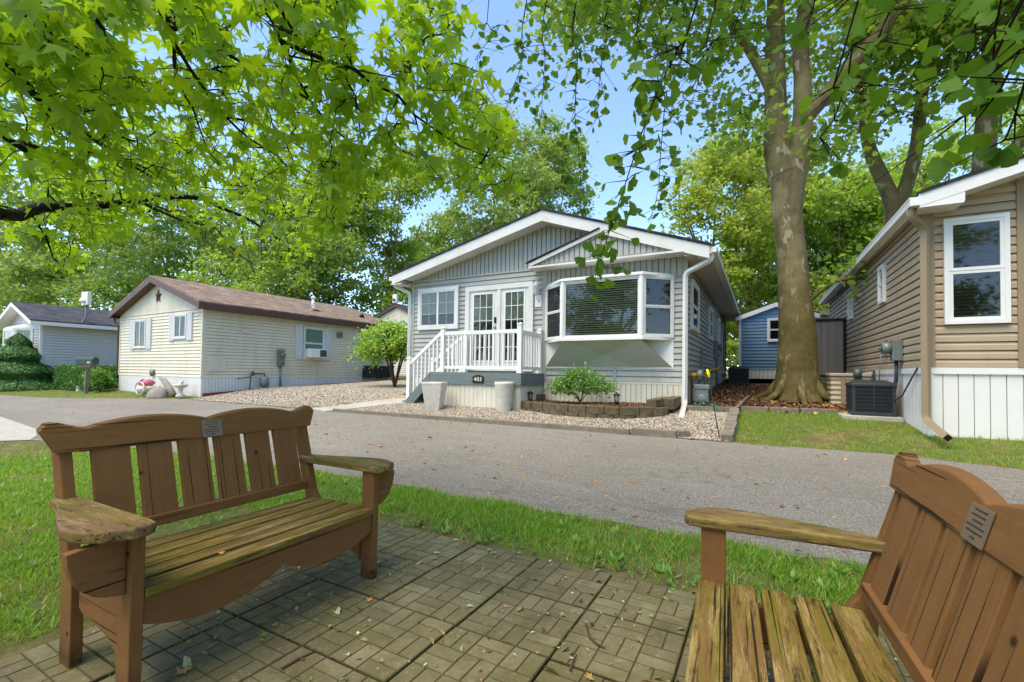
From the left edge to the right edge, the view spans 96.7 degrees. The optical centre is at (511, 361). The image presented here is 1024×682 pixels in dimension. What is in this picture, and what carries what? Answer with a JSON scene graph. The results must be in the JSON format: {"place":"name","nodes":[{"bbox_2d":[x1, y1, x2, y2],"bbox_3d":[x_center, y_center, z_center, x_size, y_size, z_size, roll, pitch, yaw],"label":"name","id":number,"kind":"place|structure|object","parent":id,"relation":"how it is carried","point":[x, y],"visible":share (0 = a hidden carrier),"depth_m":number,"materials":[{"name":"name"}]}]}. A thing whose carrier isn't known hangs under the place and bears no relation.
{"place":"outdoors","nodes":[
{"label":"outdoors","id":0,"kind":"place"},
{"bbox_2d":[0,446,440,645],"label":"lawn","id":1,"kind":"structure","parent":0,"point":[29,518],"depth_m":3.76,"materials":[{"name":"green plant"}]},
{"bbox_2d":[312,398,423,411],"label":"concrete path","id":2,"kind":"structure","parent":0,"point":[367,404],"depth_m":11.79,"materials":[{"name":"grey concrete"}]},
{"bbox_2d":[0,521,913,681],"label":"patio","id":3,"kind":"structure","parent":0,"point":[253,658],"depth_m":2.08,"materials":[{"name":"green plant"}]},
{"bbox_2d":[36,405,393,681],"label":"garden bench","id":4,"kind":"object","parent":3,"relation":"on","point":[123,580],"visible":0.99,"depth_m":2.05,"materials":[{"name":"brown wood"}]},
{"bbox_2d":[281,650,315,668],"bbox_3d":[-0.866,1.208,1.848,0.017,0.012,0.143,0,-2,37],"label":"twig","id":5,"kind":"object","parent":3,"relation":"on","point":[291,662],"visible":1,"depth_m":1.84,"materials":[{"name":"brown wood"}]},
{"bbox_2d":[93,511,908,681],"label":"patio debris","id":6,"kind":"object","parent":3,"relation":"on","point":[186,660],"visible":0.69,"depth_m":2.14,"materials":[{"name":"brown plant"}]},
{"bbox_2d":[639,452,1023,681],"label":"garden bench","id":7,"kind":"object","parent":3,"relation":"on","point":[938,596],"visible":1,"depth_m":1.25,"materials":[{"name":"brown wood"}]},
{"bbox_2d":[0,395,1023,565],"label":"road","id":8,"kind":"structure","parent":0,"point":[858,499],"depth_m":5.43,"materials":[{"name":"grey asphalt"}]},
{"bbox_2d":[208,414,1004,552],"bbox_3d":[1.832,1.259,5.410,16.006,0.214,3.916,0,-2,29],"label":"road debris","id":9,"kind":"object","parent":8,"relation":"on","point":[596,481],"visible":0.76,"depth_m":5.73,"materials":[{"name":"brown plant"}]},
{"bbox_2d":[0,374,1023,681],"bbox_3d":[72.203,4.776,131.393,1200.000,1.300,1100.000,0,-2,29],"label":"ground","id":10,"kind":"structure","parent":0,"point":[26,644],"depth_m":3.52,"materials":[{"name":"plant"}]},
{"bbox_2d":[0,417,36,440],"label":"concrete apron","id":11,"kind":"object","parent":10,"relation":"on","point":[10,430],"visible":1,"depth_m":8.27,"materials":[{"name":"white concrete"}]},
{"bbox_2d":[0,333,59,391],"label":"conifer","id":12,"kind":"object","parent":10,"relation":"on","point":[20,356],"visible":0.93,"depth_m":19.39,"materials":[{"name":"green plant"}]},
{"bbox_2d":[0,222,70,331],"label":"broadleaf tree","id":13,"kind":"object","parent":10,"relation":"on","point":[3,233],"visible":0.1,"depth_m":39.85,"materials":[{"name":"green plant"}]},
{"bbox_2d":[0,441,76,458],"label":"lawn beyond","id":14,"kind":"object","parent":10,"relation":"on","point":[15,447],"visible":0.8,"depth_m":6.36,"materials":[{"name":"green plant"}]},
{"bbox_2d":[0,223,102,310],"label":"broadleaf tree","id":15,"kind":"object","parent":10,"relation":"on","point":[5,243],"visible":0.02,"depth_m":51.88,"materials":[{"name":"green plant"}]},
{"bbox_2d":[0,301,119,388],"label":"mobile home","id":16,"kind":"object","parent":10,"relation":"on","point":[58,335],"visible":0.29,"depth_m":21.04,"materials":[{"name":"grey plastic"}]},
{"bbox_2d":[2,328,12,346],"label":"bay window","id":17,"kind":"structure","parent":16,"relation":"in","point":[7,332],"depth_m":20.79,"materials":[{"name":"white plastic"}]},
{"bbox_2d":[13,328,33,343],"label":"bay window","id":18,"kind":"structure","parent":16,"relation":"in","point":[28,332],"depth_m":20.45,"materials":[{"name":"white plastic"}]},
{"bbox_2d":[79,292,91,322],"bbox_3d":[-19.865,-2.416,21.097,0.660,1.633,0.345,0,-2,29],"label":"roof antenna","id":19,"kind":"object","parent":16,"relation":"on","point":[85,299],"visible":1,"depth_m":21.04,"materials":[{"name":"grey metal"}]},
{"bbox_2d":[52,364,114,391],"bbox_3d":[-18.414,0.712,19.487,3.539,1.248,1.182,0,-2,29],"label":"hedge","id":20,"kind":"object","parent":10,"relation":"on","point":[66,374],"visible":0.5,"depth_m":19.02,"materials":[{"name":"green plant"}]},
{"bbox_2d":[76,357,98,393],"bbox_3d":[-16.054,0.561,17.189,0.680,1.470,0.269,1,-1,6],"label":"mailbox","id":21,"kind":"object","parent":10,"relation":"on","point":[87,363],"visible":0.99,"depth_m":17.14,"materials":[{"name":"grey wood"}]},
{"bbox_2d":[0,160,196,345],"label":"broadleaf tree","id":22,"kind":"object","parent":10,"relation":"on","point":[22,265],"visible":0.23,"depth_m":33.40,"materials":[{"name":"green plant"}]},
{"bbox_2d":[80,366,118,392],"bbox_3d":[-16.462,0.721,18.188,1.157,1.144,1.385,2,-2,-38],"label":"hydrangea bush","id":23,"kind":"object","parent":10,"relation":"on","point":[102,378],"visible":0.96,"depth_m":18.01,"materials":[{"name":"green plant"}]},
{"bbox_2d":[0,388,222,398],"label":"verge lawn","id":24,"kind":"structure","parent":10,"relation":"on","point":[31,393],"depth_m":16.75,"materials":[{"name":"green plant"}]},
{"bbox_2d":[134,379,155,394],"bbox_3d":[-12.977,0.904,16.163,0.702,0.568,0.585,0,-2,29],"label":"flower pot","id":25,"kind":"object","parent":24,"relation":"on","point":[145,386],"visible":0.98,"depth_m":15.98,"materials":[{"name":"white stone"}]},
{"bbox_2d":[173,380,188,396],"bbox_3d":[-10.962,0.891,15.058,0.440,0.568,0.440,0,-2,29],"label":"birdbath","id":26,"kind":"object","parent":24,"relation":"on","point":[180,385],"visible":1,"depth_m":14.99,"materials":[{"name":"white stone"}]},
{"bbox_2d":[43,108,248,310],"bbox_3d":[-25.133,-7.999,33.141,12.386,18.050,12.568,1,-2,-26],"label":"broadleaf tree","id":27,"kind":"object","parent":10,"relation":"on","point":[113,265],"visible":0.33,"depth_m":31.11,"materials":[{"name":"green plant"}]},
{"bbox_2d":[146,377,176,397],"bbox_3d":[-11.791,0.861,15.299,0.984,0.697,0.651,0,-2,29],"label":"covered planter","id":28,"kind":"object","parent":10,"relation":"on","point":[158,392],"visible":0.98,"depth_m":15.23,"materials":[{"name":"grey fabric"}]},
{"bbox_2d":[142,226,287,289],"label":"broadleaf tree","id":29,"kind":"object","parent":10,"relation":"on","point":[231,252],"visible":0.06,"depth_m":44.25,"materials":[{"name":"green plant"}]},
{"bbox_2d":[108,275,395,396],"bbox_3d":[-10.959,-0.738,20.480,7.014,4.570,9.100,0,-2,30],"label":"mobile home","id":30,"kind":"object","parent":10,"relation":"on","point":[199,338],"visible":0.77,"depth_m":17.07,"materials":[{"name":"beige plastic"}]},
{"bbox_2d":[133,319,145,348],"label":"window","id":31,"kind":"structure","parent":30,"relation":"in","point":[139,338],"depth_m":17.41,"materials":[{"name":"white glass"}]},
{"bbox_2d":[173,313,186,338],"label":"window","id":32,"kind":"structure","parent":30,"relation":"in","point":[179,320],"depth_m":15.89,"materials":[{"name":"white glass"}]},
{"bbox_2d":[277,349,285,386],"bbox_3d":[-8.863,0.294,17.506,0.234,1.520,0.262,0,-2,29],"label":"electric meter","id":33,"kind":"object","parent":30,"relation":"attached to","point":[281,354],"visible":0.96,"depth_m":17.49,"materials":[{"name":"grey metal"}]},
{"bbox_2d":[302,326,324,359],"bbox_3d":[-8.207,-0.744,18.855,0.073,1.340,1.000,0,-2,30],"label":"window","id":34,"kind":"structure","parent":30,"relation":"in","point":[313,337],"depth_m":18.82,"materials":[{"name":"white glass"}]},
{"bbox_2d":[305,348,326,357],"bbox_3d":[-8.061,-0.334,18.760,0.380,0.360,0.807,0,-2,29],"label":"window air conditioner","id":35,"kind":"object","parent":30,"relation":"attached to","point":[315,353],"depth_m":18.57,"materials":[{"name":"white plastic"}]},
{"bbox_2d":[168,143,354,296],"bbox_3d":[-16.250,-6.449,30.381,9.493,14.917,9.321,0,-2,29],"label":"broadleaf tree","id":36,"kind":"object","parent":10,"relation":"on","point":[242,264],"visible":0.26,"depth_m":29.27,"materials":[{"name":"green plant"}]},
{"bbox_2d":[0,0,525,282],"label":"sweetgum tree","id":37,"kind":"object","parent":10,"relation":"on","point":[40,40],"visible":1,"depth_m":2.34,"materials":[{"name":"green plant"}]},
{"bbox_2d":[191,380,405,407],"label":"gravel drive","id":38,"kind":"structure","parent":10,"relation":"on","point":[311,406],"depth_m":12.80,"materials":[{"name":"beige gravel"}]},
{"bbox_2d":[236,371,268,388],"bbox_3d":[-9.331,0.762,16.405,0.320,0.822,1.159,0,-2,29],"label":"gas meter","id":39,"kind":"object","parent":38,"relation":"on","point":[264,381],"visible":0.98,"depth_m":16.63,"materials":[{"name":"grey metal"}]},
{"bbox_2d":[202,379,399,396],"bbox_3d":[-7.696,1.021,18.346,0.352,0.570,8.264,0,-2,36],"label":"edging board","id":40,"kind":"object","parent":38,"relation":"on","point":[209,394],"visible":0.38,"depth_m":15.75,"materials":[{"name":"wood"}]},
{"bbox_2d":[362,366,390,380],"bbox_3d":[-6.323,0.612,21.285,0.766,0.800,1.089,0,-2,29],"label":"air conditioner","id":41,"kind":"object","parent":38,"relation":"on","point":[379,373],"visible":0.89,"depth_m":20.93,"materials":[{"name":"grey metal"}]},
{"bbox_2d":[252,115,392,306],"bbox_3d":[-12.887,-8.075,31.393,9.782,18.114,10.991,1,-1,8],"label":"broadleaf tree","id":42,"kind":"object","parent":10,"relation":"on","point":[330,258],"visible":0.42,"depth_m":28.73,"materials":[{"name":"green plant"}]},
{"bbox_2d":[0,330,738,373],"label":"undergrowth","id":43,"kind":"object","parent":10,"relation":"on","point":[734,359],"visible":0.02,"depth_m":38.85,"materials":[{"name":"green plant"}]},
{"bbox_2d":[337,315,410,387],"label":"hydrangea tree","id":44,"kind":"object","parent":10,"relation":"on","point":[389,343],"visible":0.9,"depth_m":16.24,"materials":[{"name":"green plant"}]},
{"bbox_2d":[374,303,411,375],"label":"house","id":45,"kind":"structure","parent":10,"relation":"on","point":[399,312],"depth_m":27.28,"materials":[{"name":"white plastic"}]},
{"bbox_2d":[328,120,458,316],"bbox_3d":[-9.158,-8.224,33.667,9.140,18.311,9.078,1,-2,-23],"label":"broadleaf tree","id":46,"kind":"object","parent":10,"relation":"on","point":[395,248],"visible":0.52,"depth_m":32.24,"materials":[{"name":"green plant"}]},
{"bbox_2d":[0,449,866,622],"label":"lawn weeds","id":47,"kind":"object","parent":10,"relation":"on","point":[660,565],"visible":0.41,"depth_m":3.26,"materials":[{"name":"green plant"}]},
{"bbox_2d":[394,206,474,263],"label":"broadleaf tree","id":48,"kind":"object","parent":10,"relation":"on","point":[440,241],"visible":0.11,"depth_m":42.15,"materials":[{"name":"green plant"}]},
{"bbox_2d":[402,322,543,408],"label":"front deck","id":49,"kind":"structure","parent":10,"relation":"on","point":[462,389],"depth_m":10.95,"materials":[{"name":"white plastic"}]},
{"bbox_2d":[425,99,573,243],"bbox_3d":[-0.853,-8.858,32.483,9.932,19.494,11.241,0,-2,29],"label":"broadleaf tree","id":50,"kind":"object","parent":10,"relation":"on","point":[542,184],"visible":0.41,"depth_m":30.79,"materials":[{"name":"green plant"}]},
{"bbox_2d":[351,395,727,441],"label":"gravel","id":51,"kind":"structure","parent":10,"relation":"on","point":[460,411],"depth_m":8.95,"materials":[{"name":"beige gravel"}]},
{"bbox_2d":[421,382,447,410],"bbox_3d":[-1.845,0.829,10.827,0.504,0.680,0.502,1,-1,9],"label":"planter","id":52,"kind":"object","parent":51,"relation":"on","point":[434,393],"visible":0.97,"depth_m":10.63,"materials":[{"name":"white stone"}]},
{"bbox_2d":[333,408,629,434],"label":"edging block","id":53,"kind":"structure","parent":51,"relation":"on","point":[550,426],"depth_m":8.83,"materials":[{"name":"grey concrete"}]},
{"bbox_2d":[494,382,513,411],"bbox_3d":[-0.178,0.786,10.162,0.434,0.660,0.432,0,-2,29],"label":"planter","id":54,"kind":"object","parent":51,"relation":"on","point":[504,392],"visible":0.98,"depth_m":10.01,"materials":[{"name":"white plastic"}]},
{"bbox_2d":[631,427,677,437],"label":"edging block","id":55,"kind":"structure","parent":51,"relation":"on","point":[663,433],"depth_m":7.44,"materials":[{"name":"grey concrete"}]},
{"bbox_2d":[687,405,735,412],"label":"edging block","id":56,"kind":"structure","parent":51,"relation":"on","point":[699,408],"depth_m":9.17,"materials":[{"name":"grey concrete"}]},
{"bbox_2d":[721,428,734,442],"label":"edging block","id":57,"kind":"structure","parent":51,"relation":"on","point":[728,434],"depth_m":7.00,"materials":[{"name":"grey concrete"}]},
{"bbox_2d":[499,109,606,220],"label":"broadleaf tree","id":58,"kind":"object","parent":10,"relation":"on","point":[558,145],"visible":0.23,"depth_m":35.11,"materials":[{"name":"green plant"}]},
{"bbox_2d":[389,208,739,418],"bbox_3d":[3.230,-1.065,16.675,8.802,4.935,14.134,0,-2,29],"label":"mobile home","id":59,"kind":"object","parent":10,"relation":"on","point":[652,324],"visible":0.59,"depth_m":10.91,"materials":[{"name":"grey plastic"}]},
{"bbox_2d":[417,286,459,329],"bbox_3d":[-2.106,-1.508,12.954,1.430,1.190,0.075,0,-2,29],"label":"window","id":60,"kind":"structure","parent":59,"relation":"in","point":[438,307],"depth_m":12.92,"materials":[{"name":"white glass"}]},
{"bbox_2d":[469,290,496,365],"bbox_3d":[-0.779,-0.853,12.198,0.885,2.100,0.085,0,-2,29],"label":"door","id":61,"kind":"structure","parent":59,"relation":"in","point":[483,304],"depth_m":12.21,"materials":[{"name":"white plastic"}]},
{"bbox_2d":[500,287,528,365],"bbox_3d":[0.066,-0.852,11.753,0.825,2.100,0.052,0,-2,29],"label":"door","id":62,"kind":"structure","parent":59,"relation":"in","point":[514,301],"depth_m":11.78,"materials":[{"name":"white plastic"}]},
{"bbox_2d":[545,282,560,340],"bbox_3d":[1.010,-1.188,10.987,0.055,1.340,0.772,1,-2,-25],"label":"bay window","id":63,"kind":"structure","parent":59,"relation":"in","point":[552,292],"depth_m":11.05,"materials":[{"name":"white glass"}]},
{"bbox_2d":[564,275,638,337],"bbox_3d":[1.976,-1.194,10.188,1.810,1.340,0.055,0,-2,29],"label":"bay window","id":64,"kind":"structure","parent":59,"relation":"in","point":[615,313],"depth_m":10.17,"materials":[{"name":"white glass"}]},
{"bbox_2d":[644,274,673,337],"bbox_3d":[3.148,-1.187,9.813,0.733,1.340,0.055,1,-1,-10],"label":"bay window","id":65,"kind":"structure","parent":59,"relation":"in","point":[658,289],"depth_m":9.83,"materials":[{"name":"white glass"}]},
{"bbox_2d":[690,279,699,333],"bbox_3d":[4.380,-1.283,10.893,0.075,1.140,1.270,0,-2,29],"label":"window","id":66,"kind":"structure","parent":59,"relation":"in","point":[695,290],"depth_m":10.87,"materials":[{"name":"white glass"}]},
{"bbox_2d":[708,306,713,340],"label":"window","id":67,"kind":"structure","parent":59,"relation":"in","point":[710,319],"depth_m":13.87,"materials":[{"name":"grey glass"}]},
{"bbox_2d":[714,341,721,386],"bbox_3d":[7.000,0.140,15.440,0.230,1.670,0.260,0,-2,29],"label":"electric meter","id":68,"kind":"object","parent":59,"relation":"attached to","point":[717,347],"visible":0.95,"depth_m":15.40,"materials":[{"name":"grey metal"}]},
{"bbox_2d":[721,324,724,373],"bbox_3d":[8.763,-0.491,18.886,0.060,2.050,1.100,0,-2,29],"label":"side door","id":69,"kind":"structure","parent":59,"relation":"in","point":[723,327],"depth_m":19.04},
{"bbox_2d":[520,394,680,418],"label":"retaining wall","id":70,"kind":"structure","parent":10,"relation":"on","point":[654,408],"depth_m":9.02,"materials":[{"name":"beige stone"}]},
{"bbox_2d":[537,401,680,414],"bbox_3d":[1.769,1.108,9.928,3.540,0.320,1.520,0,-2,29],"label":"raised bed","id":71,"kind":"object","parent":10,"relation":"on","point":[671,411],"visible":0.06,"depth_m":9.26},
{"bbox_2d":[529,399,663,406],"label":"bed mulch","id":72,"kind":"object","parent":71,"relation":"on","point":[632,404],"visible":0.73,"depth_m":9.97,"materials":[{"name":"brown plant"}]},
{"bbox_2d":[541,362,618,403],"bbox_3d":[1.535,0.504,10.122,1.751,1.002,1.325,0,-2,29],"label":"shrub","id":73,"kind":"object","parent":72,"relation":"on","point":[579,378],"visible":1,"depth_m":9.96,"materials":[{"name":"green plant"}]},
{"bbox_2d":[657,139,776,355],"bbox_3d":[12.134,-6.117,27.199,8.440,14.080,7.663,0,-2,29],"label":"broadleaf tree","id":74,"kind":"object","parent":10,"relation":"on","point":[735,170],"visible":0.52,"depth_m":25.58,"materials":[{"name":"green plant"}]},
{"bbox_2d":[724,421,737,433],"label":"edging block","id":75,"kind":"structure","parent":10,"relation":"on","point":[731,424],"depth_m":7.60,"materials":[{"name":"grey concrete"}]},
{"bbox_2d":[461,0,1023,302],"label":"ginkgo tree","id":76,"kind":"object","parent":10,"relation":"on","point":[980,73],"visible":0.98,"depth_m":1.74,"materials":[{"name":"green plant"}]},
{"bbox_2d":[662,104,838,352],"bbox_3d":[15.545,-7.799,29.907,10.566,17.559,8.828,1,-1,-21],"label":"broadleaf tree","id":77,"kind":"object","parent":10,"relation":"on","point":[750,292],"visible":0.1,"depth_m":28.63,"materials":[{"name":"green plant"}]},
{"bbox_2d":[740,406,767,411],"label":"edging block","id":78,"kind":"structure","parent":10,"relation":"on","point":[750,408],"depth_m":9.10,"materials":[{"name":"grey concrete"}]},
{"bbox_2d":[495,0,1023,403],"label":"plane tree","id":79,"kind":"object","parent":10,"relation":"on","point":[788,156],"visible":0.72,"depth_m":10.99,"materials":[{"name":"green plant"}]},
{"bbox_2d":[686,378,845,412],"bbox_3d":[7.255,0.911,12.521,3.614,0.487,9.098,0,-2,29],"label":"mulch","id":80,"kind":"object","parent":10,"relation":"on","point":[731,396],"visible":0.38,"depth_m":11.05,"materials":[{"name":"brown wood"}]},
{"bbox_2d":[691,363,721,403],"bbox_3d":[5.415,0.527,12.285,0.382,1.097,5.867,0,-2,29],"label":"gas meter","id":81,"kind":"object","parent":80,"relation":"on","point":[701,391],"visible":0.93,"depth_m":9.76,"materials":[{"name":"grey metal"}]},
{"bbox_2d":[691,400,725,410],"bbox_3d":[4.006,0.952,9.434,0.612,0.415,0.983,1,-2,-22],"label":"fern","id":82,"kind":"object","parent":80,"relation":"on","point":[699,404],"visible":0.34,"depth_m":9.30,"materials":[{"name":"green plant"}]},
{"bbox_2d":[728,366,749,383],"bbox_3d":[8.309,0.502,16.678,0.690,0.644,0.680,0,-2,29],"label":"air conditioner","id":83,"kind":"object","parent":80,"relation":"on","point":[738,374],"visible":1,"depth_m":16.40,"materials":[{"name":"black metal"}]},
{"bbox_2d":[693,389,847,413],"bbox_3d":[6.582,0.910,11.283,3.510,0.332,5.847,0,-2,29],"label":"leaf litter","id":84,"kind":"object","parent":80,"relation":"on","point":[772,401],"visible":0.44,"depth_m":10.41,"materials":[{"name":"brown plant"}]},
{"bbox_2d":[815,318,845,383],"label":"storage shed","id":85,"kind":"structure","parent":80,"relation":"on","point":[831,337],"depth_m":12.76,"materials":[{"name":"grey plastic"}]},
{"bbox_2d":[825,373,871,404],"bbox_3d":[7.556,0.631,10.251,0.750,0.730,0.770,0,-2,29],"label":"storage box","id":86,"kind":"object","parent":80,"relation":"on","point":[836,387],"visible":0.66,"depth_m":10.04,"materials":[{"name":"beige plastic"}]},
{"bbox_2d":[853,369,875,379],"bbox_3d":[7.051,0.582,9.080,0.373,0.877,0.203,0,-2,29],"label":"gas meter","id":87,"kind":"object","parent":80,"relation":"on","point":[857,373],"visible":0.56,"depth_m":9.07,"materials":[{"name":"grey metal"}]},
{"bbox_2d":[735,301,819,378],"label":"home","id":88,"kind":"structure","parent":10,"relation":"on","point":[758,339],"depth_m":17.57,"materials":[{"name":"blue plastic"}]},
{"bbox_2d":[767,318,777,341],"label":"window","id":89,"kind":"structure","parent":88,"relation":"in","point":[772,323],"depth_m":17.36,"materials":[{"name":"white plastic"}]},
{"bbox_2d":[769,407,798,412],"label":"edging block","id":90,"kind":"structure","parent":10,"relation":"on","point":[789,410],"depth_m":8.91,"materials":[{"name":"grey concrete"}]},
{"bbox_2d":[711,174,882,307],"bbox_3d":[19.134,-6.292,30.911,9.295,14.693,11.058,1,-1,-18],"label":"broadleaf tree","id":91,"kind":"object","parent":10,"relation":"on","point":[834,226],"visible":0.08,"depth_m":28.55,"materials":[{"name":"green plant"}]},
{"bbox_2d":[800,408,837,413],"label":"edging block","id":92,"kind":"structure","parent":10,"relation":"on","point":[820,411],"depth_m":8.69,"materials":[{"name":"grey concrete"}]},
{"bbox_2d":[803,154,921,310],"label":"broadleaf tree","id":93,"kind":"object","parent":10,"relation":"on","point":[851,179],"visible":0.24,"depth_m":27.10,"materials":[{"name":"green plant"}]},
{"bbox_2d":[838,412,903,421],"bbox_3d":[6.465,1.014,8.287,0.850,0.098,0.900,0,-2,29],"label":"equipment pad","id":94,"kind":"object","parent":10,"relation":"on","point":[876,418],"visible":0.46,"depth_m":7.90,"materials":[{"name":"concrete"}]},
{"bbox_2d":[845,379,896,416],"bbox_3d":[6.505,0.646,8.276,0.640,0.634,0.730,0,-2,29],"label":"air conditioner","id":95,"kind":"object","parent":94,"relation":"on","point":[864,397],"visible":1,"depth_m":7.99,"materials":[{"name":"black metal"}]},
{"bbox_2d":[751,0,1023,226],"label":"plane tree","id":96,"kind":"object","parent":10,"relation":"on","point":[894,198],"visible":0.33,"depth_m":13.10,"materials":[{"name":"green plant"}]},
{"bbox_2d":[819,154,1023,441],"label":"mobile home","id":97,"kind":"object","parent":10,"relation":"on","point":[941,296],"visible":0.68,"depth_m":6.68,"materials":[{"name":"beige plastic"}]},
{"bbox_2d":[847,292,853,320],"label":"window","id":98,"kind":"structure","parent":97,"relation":"in","point":[850,302],"depth_m":11.80,"materials":[{"name":"white plastic"}]},
{"bbox_2d":[877,264,886,304],"bbox_3d":[7.350,-1.527,9.034,0.075,0.740,0.420,0,-2,28],"label":"window","id":99,"kind":"structure","parent":97,"relation":"in","point":[881,270],"depth_m":9.00,"materials":[{"name":"white plastic"}]},
{"bbox_2d":[881,340,917,400],"bbox_3d":[6.558,0.255,7.682,0.336,1.272,1.373,1,-1,11],"label":"electric meter","id":100,"kind":"object","parent":97,"relation":"attached to","point":[893,349],"visible":0.71,"depth_m":7.86,"materials":[{"name":"grey metal"}]},
{"bbox_2d":[942,212,1010,324],"bbox_3d":[6.715,-1.326,6.592,0.700,1.560,0.075,0,-2,28],"label":"window","id":101,"kind":"structure","parent":97,"relation":"in","point":[976,250],"depth_m":6.58,"materials":[{"name":"white plastic"}]},
{"bbox_2d":[831,0,1023,171],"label":"plane tree","id":102,"kind":"object","parent":10,"relation":"on","point":[982,124],"visible":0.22,"depth_m":11.91,"materials":[{"name":"green plant"}]},
{"bbox_2d":[862,108,999,220],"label":"broadleaf tree","id":103,"kind":"object","parent":10,"relation":"on","point":[925,182],"visible":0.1,"depth_m":30.33,"materials":[{"name":"green plant"}]},
{"bbox_2d":[947,81,1023,152],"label":"broadleaf tree","id":104,"kind":"object","parent":10,"relation":"on","point":[1011,112],"visible":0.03,"depth_m":26.01,"materials":[{"name":"green plant"}]},
{"bbox_2d":[0,0,1023,368],"label":"sky","id":105,"kind":"structure","parent":0,"point":[619,122],"materials":[{"name":"blue"}]},
{"bbox_2d":[734,409,1023,468],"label":"lawn","id":106,"kind":"structure","parent":0,"point":[869,424],"depth_m":6.83,"materials":[{"name":"green plant"}]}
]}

